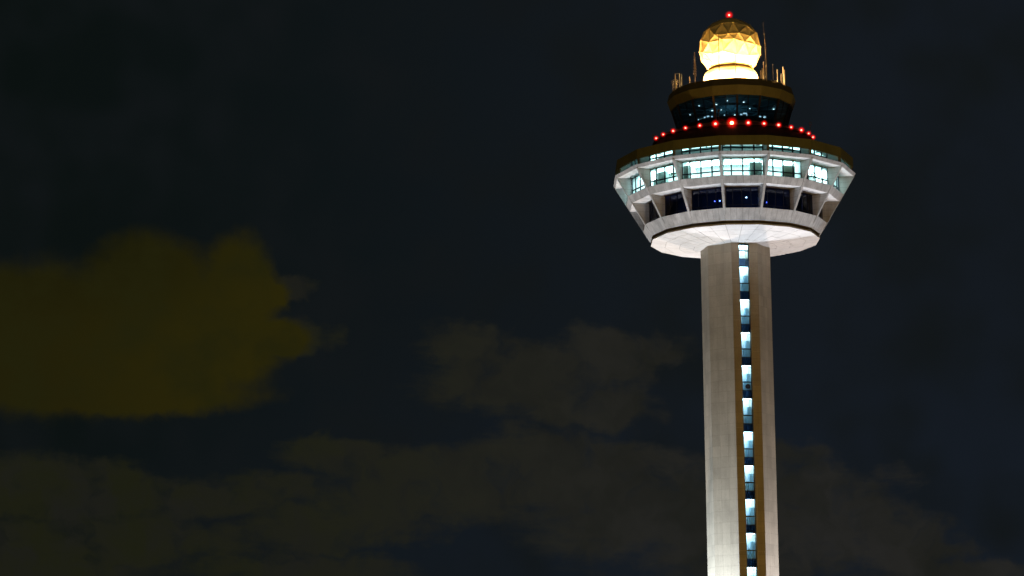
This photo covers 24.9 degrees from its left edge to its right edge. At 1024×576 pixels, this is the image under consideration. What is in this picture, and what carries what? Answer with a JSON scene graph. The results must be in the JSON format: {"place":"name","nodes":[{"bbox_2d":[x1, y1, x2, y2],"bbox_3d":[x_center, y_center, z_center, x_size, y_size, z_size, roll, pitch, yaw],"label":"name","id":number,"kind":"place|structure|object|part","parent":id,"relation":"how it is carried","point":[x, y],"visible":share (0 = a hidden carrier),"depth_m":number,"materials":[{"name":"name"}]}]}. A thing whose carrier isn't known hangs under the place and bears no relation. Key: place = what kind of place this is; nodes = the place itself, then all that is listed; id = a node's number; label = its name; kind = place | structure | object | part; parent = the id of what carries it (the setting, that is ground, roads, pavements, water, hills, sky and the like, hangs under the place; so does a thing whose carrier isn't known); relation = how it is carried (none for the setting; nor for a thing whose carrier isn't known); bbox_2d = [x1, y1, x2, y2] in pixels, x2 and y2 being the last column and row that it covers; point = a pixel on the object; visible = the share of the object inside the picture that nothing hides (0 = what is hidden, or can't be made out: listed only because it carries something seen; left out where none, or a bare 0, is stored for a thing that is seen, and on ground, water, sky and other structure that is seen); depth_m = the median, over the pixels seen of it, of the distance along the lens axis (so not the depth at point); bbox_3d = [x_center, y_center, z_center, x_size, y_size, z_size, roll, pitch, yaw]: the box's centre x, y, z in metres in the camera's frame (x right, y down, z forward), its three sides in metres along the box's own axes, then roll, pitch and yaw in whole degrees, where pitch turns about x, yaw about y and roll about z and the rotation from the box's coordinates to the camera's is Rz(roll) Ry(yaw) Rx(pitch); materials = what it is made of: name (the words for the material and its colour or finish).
{"place":"outdoors","nodes":[
{"label":"outdoors","id":0,"kind":"place"},
{"bbox_2d":[0,0,1023,575],"label":"sky","id":1,"kind":"structure","parent":0,"point":[287,287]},
{"label":"ground","id":2,"kind":"structure","parent":0,"visible":0},
{"bbox_2d":[613,78,855,575],"bbox_3d":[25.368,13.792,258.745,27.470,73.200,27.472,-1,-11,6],"label":"control tower","id":3,"kind":"structure","parent":2,"relation":"on","point":[727,219],"depth_m":256.12,"materials":[{"name":"concrete"}]},
{"bbox_2d":[632,175,644,193],"bbox_3d":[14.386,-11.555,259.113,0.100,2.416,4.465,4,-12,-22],"label":"office window","id":4,"kind":"structure","parent":3,"relation":"in","point":[635,189],"depth_m":260.21,"materials":[{"name":"blue"}]},
{"bbox_2d":[649,202,659,221],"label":"dark window","id":5,"kind":"structure","parent":3,"relation":"in","point":[653,214],"depth_m":260.14,"materials":[{"name":"black glass"}]},
{"bbox_2d":[649,151,672,160],"bbox_3d":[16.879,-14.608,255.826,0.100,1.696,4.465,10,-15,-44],"label":"gallery window","id":6,"kind":"structure","parent":3,"relation":"in","point":[664,155],"depth_m":256.30,"materials":[{"name":"blue"}]},
{"bbox_2d":[657,171,667,183],"bbox_3d":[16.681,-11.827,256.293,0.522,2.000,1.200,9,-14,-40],"label":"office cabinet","id":7,"kind":"object","parent":3,"relation":"on","point":[660,175],"visible":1,"depth_m":256.15,"materials":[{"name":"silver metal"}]},
{"bbox_3d":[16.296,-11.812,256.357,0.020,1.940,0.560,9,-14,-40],"label":"door","id":8,"kind":"part","parent":7,"relation":"part of","materials":[{"name":"silver metal"}]},
{"bbox_3d":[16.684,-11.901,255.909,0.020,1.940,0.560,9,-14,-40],"label":"door","id":9,"kind":"part","parent":7,"relation":"part of","materials":[{"name":"silver metal"}]},
{"bbox_2d":[650,164,676,185],"bbox_3d":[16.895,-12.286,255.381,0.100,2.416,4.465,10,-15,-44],"label":"office window","id":10,"kind":"structure","parent":3,"relation":"in","point":[673,176],"depth_m":255.49,"materials":[{"name":"white"}]},
{"bbox_2d":[667,168,675,175],"bbox_3d":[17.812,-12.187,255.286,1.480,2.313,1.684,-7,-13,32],"label":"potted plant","id":11,"kind":"object","parent":3,"relation":"on","point":[670,172],"visible":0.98,"depth_m":255.30,"materials":[{"name":"green plant"}]},
{"bbox_2d":[665,192,686,215],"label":"dark window","id":12,"kind":"structure","parent":3,"relation":"in","point":[674,203],"depth_m":256.42,"materials":[{"name":"black glass"}]},
{"bbox_2d":[675,73,681,89],"bbox_3d":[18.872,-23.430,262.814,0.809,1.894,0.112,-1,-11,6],"label":"antenna frame","id":13,"kind":"object","parent":3,"relation":"on","point":[679,80],"visible":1,"depth_m":262.79,"materials":[{"name":"beige metal"}]},
{"bbox_2d":[676,118,686,127],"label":"cab window","id":14,"kind":"structure","parent":3,"relation":"in","point":[685,124],"depth_m":268.47,"materials":[{"name":"black glass"}]},
{"bbox_2d":[684,166,688,178],"bbox_3d":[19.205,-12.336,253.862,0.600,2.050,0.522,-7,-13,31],"label":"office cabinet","id":15,"kind":"object","parent":3,"relation":"on","point":[686,169],"visible":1,"depth_m":253.68,"materials":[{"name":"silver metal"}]},
{"bbox_3d":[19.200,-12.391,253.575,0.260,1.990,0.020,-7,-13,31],"label":"door","id":16,"kind":"part","parent":15,"relation":"part of","materials":[{"name":"silver metal"}]},
{"bbox_2d":[693,52,696,81],"bbox_3d":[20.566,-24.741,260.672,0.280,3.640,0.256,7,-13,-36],"label":"dipole mast","id":17,"kind":"object","parent":3,"relation":"on","point":[694,65],"visible":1,"depth_m":260.71,"materials":[{"name":"brown metal"}]},
{"bbox_2d":[681,146,718,154],"bbox_3d":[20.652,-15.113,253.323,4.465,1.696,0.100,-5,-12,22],"label":"gallery window","id":18,"kind":"structure","parent":3,"relation":"in","point":[711,148],"depth_m":253.38,"materials":[{"name":"blue glass"}]},
{"bbox_2d":[682,158,719,178],"bbox_3d":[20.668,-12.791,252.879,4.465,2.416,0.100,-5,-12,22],"label":"office window","id":19,"kind":"structure","parent":3,"relation":"in","point":[711,171],"depth_m":252.94,"materials":[{"name":"white"}]},
{"bbox_2d":[692,188,722,210],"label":"dark window","id":20,"kind":"structure","parent":3,"relation":"in","point":[702,199],"depth_m":254.12,"materials":[{"name":"black glass"}]},
{"bbox_2d":[718,34,719,79],"bbox_3d":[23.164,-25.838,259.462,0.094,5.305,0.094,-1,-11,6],"label":"whip antenna","id":21,"kind":"object","parent":3,"relation":"on","point":[718,55],"visible":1,"depth_m":259.57,"materials":[{"name":"white metal"}]},
{"bbox_2d":[699,18,760,80],"bbox_3d":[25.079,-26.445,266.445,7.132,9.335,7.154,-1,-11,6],"label":"radome","id":22,"kind":"object","parent":3,"relation":"on","point":[739,42],"visible":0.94,"depth_m":263.96,"materials":[{"name":"plastic"}]},
{"bbox_2d":[722,145,762,150],"bbox_3d":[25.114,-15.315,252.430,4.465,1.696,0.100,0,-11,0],"label":"gallery window","id":23,"kind":"structure","parent":3,"relation":"in","point":[730,147],"depth_m":252.39,"materials":[{"name":"blue glass"}]},
{"bbox_2d":[726,187,758,207],"bbox_3d":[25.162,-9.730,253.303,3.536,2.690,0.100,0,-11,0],"label":"dark window","id":24,"kind":"structure","parent":3,"relation":"in","point":[736,197],"depth_m":253.31,"materials":[{"name":"black glass"}]},
{"bbox_2d":[723,158,763,174],"bbox_3d":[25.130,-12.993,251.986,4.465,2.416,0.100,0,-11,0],"label":"office window","id":25,"kind":"structure","parent":3,"relation":"in","point":[731,170],"depth_m":251.96,"materials":[{"name":"white"}]},
{"bbox_2d":[739,244,748,265],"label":"stair window","id":26,"kind":"structure","parent":3,"relation":"in","point":[743,261],"depth_m":258.69,"materials":[{"name":"blue"}]},
{"bbox_2d":[739,266,749,301],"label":"stair window","id":27,"kind":"structure","parent":3,"relation":"in","point":[744,279],"depth_m":258.56,"materials":[{"name":"blue glass"}]},
{"bbox_2d":[740,298,750,333],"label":"stair window","id":28,"kind":"structure","parent":3,"relation":"in","point":[744,311],"depth_m":257.81,"materials":[{"name":"blue glass"}]},
{"bbox_2d":[741,331,750,366],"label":"stair window","id":29,"kind":"structure","parent":3,"relation":"in","point":[745,345],"depth_m":257.05,"materials":[{"name":"blue glass"}]},
{"bbox_2d":[742,364,751,397],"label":"stair window","id":30,"kind":"structure","parent":3,"relation":"in","point":[746,378],"depth_m":256.36,"materials":[{"name":"blue glass"}]},
{"bbox_2d":[743,398,752,433],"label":"stair window","id":31,"kind":"structure","parent":3,"relation":"in","point":[747,416],"depth_m":255.80,"materials":[{"name":"blue glass"}]},
{"bbox_2d":[738,95,758,119],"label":"cab window","id":32,"kind":"structure","parent":3,"relation":"in","point":[748,95],"depth_m":258.94,"materials":[{"name":"black glass"}]},
{"bbox_2d":[744,431,753,466],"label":"stair window","id":33,"kind":"structure","parent":3,"relation":"in","point":[748,454],"depth_m":255.05,"materials":[{"name":"blue glass"}]},
{"bbox_2d":[744,465,754,500],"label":"stair window","id":34,"kind":"structure","parent":3,"relation":"in","point":[749,491],"depth_m":254.37,"materials":[{"name":"blue glass"}]},
{"bbox_2d":[745,498,755,531],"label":"stair window","id":35,"kind":"structure","parent":3,"relation":"in","point":[750,526],"depth_m":253.62,"materials":[{"name":"blue glass"}]},
{"bbox_2d":[746,532,756,565],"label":"stair window","id":36,"kind":"structure","parent":3,"relation":"in","point":[750,544],"depth_m":252.94,"materials":[{"name":"blue glass"}]},
{"bbox_2d":[747,566,756,575],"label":"stair window","id":37,"kind":"structure","parent":3,"relation":"in","point":[750,572],"depth_m":253.25,"materials":[{"name":"white glass"}]},
{"bbox_2d":[749,162,762,174],"bbox_3d":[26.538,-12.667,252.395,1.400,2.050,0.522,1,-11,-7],"label":"office cabinet","id":38,"kind":"object","parent":3,"relation":"on","point":[758,165],"visible":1,"depth_m":252.21,"materials":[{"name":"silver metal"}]},
{"bbox_3d":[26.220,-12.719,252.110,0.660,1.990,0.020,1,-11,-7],"label":"door","id":39,"kind":"part","parent":38,"relation":"part of","materials":[{"name":"silver metal"}]},
{"bbox_3d":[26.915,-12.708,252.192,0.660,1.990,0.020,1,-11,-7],"label":"door","id":40,"kind":"part","parent":38,"relation":"part of","materials":[{"name":"silver metal"}]},
{"bbox_2d":[763,25,766,80],"bbox_3d":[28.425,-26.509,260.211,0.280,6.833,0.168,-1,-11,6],"label":"tall mast","id":41,"kind":"object","parent":3,"relation":"on","point":[765,55],"visible":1,"depth_m":260.04,"materials":[{"name":"brown metal"}]},
{"bbox_2d":[763,187,789,209],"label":"dark window","id":42,"kind":"structure","parent":3,"relation":"in","point":[776,198],"depth_m":254.12,"materials":[{"name":"black glass"}]},
{"bbox_2d":[768,158,800,177],"bbox_3d":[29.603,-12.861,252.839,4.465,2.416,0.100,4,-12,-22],"label":"office window","id":43,"kind":"structure","parent":3,"relation":"in","point":[772,170],"depth_m":252.94,"materials":[{"name":"white"}]},
{"bbox_2d":[769,145,800,152],"bbox_3d":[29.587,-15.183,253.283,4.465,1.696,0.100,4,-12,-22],"label":"gallery window","id":44,"kind":"structure","parent":3,"relation":"in","point":[771,147],"depth_m":253.25,"materials":[{"name":"blue"}]},
{"bbox_2d":[781,165,794,177],"bbox_3d":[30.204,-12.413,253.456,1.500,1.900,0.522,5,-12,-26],"label":"office cabinet","id":45,"kind":"object","parent":3,"relation":"on","point":[787,168],"visible":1,"depth_m":253.25,"materials":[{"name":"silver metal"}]},
{"bbox_3d":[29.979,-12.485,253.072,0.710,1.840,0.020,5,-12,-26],"label":"door","id":46,"kind":"part","parent":45,"relation":"part of","materials":[{"name":"silver metal"}]},
{"bbox_3d":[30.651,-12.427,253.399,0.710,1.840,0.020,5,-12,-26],"label":"door","id":47,"kind":"part","parent":45,"relation":"part of","materials":[{"name":"silver metal"}]},
{"bbox_2d":[796,192,812,214],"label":"dark window","id":48,"kind":"structure","parent":3,"relation":"in","point":[805,204],"depth_m":256.49,"materials":[{"name":"black glass"}]},
{"bbox_2d":[807,164,827,183],"bbox_3d":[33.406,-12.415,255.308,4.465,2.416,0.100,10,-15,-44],"label":"office window","id":49,"kind":"structure","parent":3,"relation":"in","point":[808,175],"depth_m":255.92,"materials":[{"name":"white"}]},
{"bbox_2d":[812,150,826,157],"bbox_3d":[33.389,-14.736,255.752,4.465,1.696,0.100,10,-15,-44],"label":"gallery window","id":50,"kind":"structure","parent":3,"relation":"in","point":[813,153],"depth_m":256.24,"materials":[{"name":"blue"}]},
{"bbox_2d":[818,209,822,219],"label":"dark window","id":51,"kind":"structure","parent":3,"relation":"in","point":[820,215],"depth_m":260.46,"materials":[{"name":"black glass"}]},
{"bbox_2d":[833,177,838,190],"bbox_3d":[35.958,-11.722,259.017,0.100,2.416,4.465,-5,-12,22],"label":"office window","id":52,"kind":"structure","parent":3,"relation":"in","point":[836,187],"depth_m":260.18,"materials":[{"name":"blue"}]}
]}

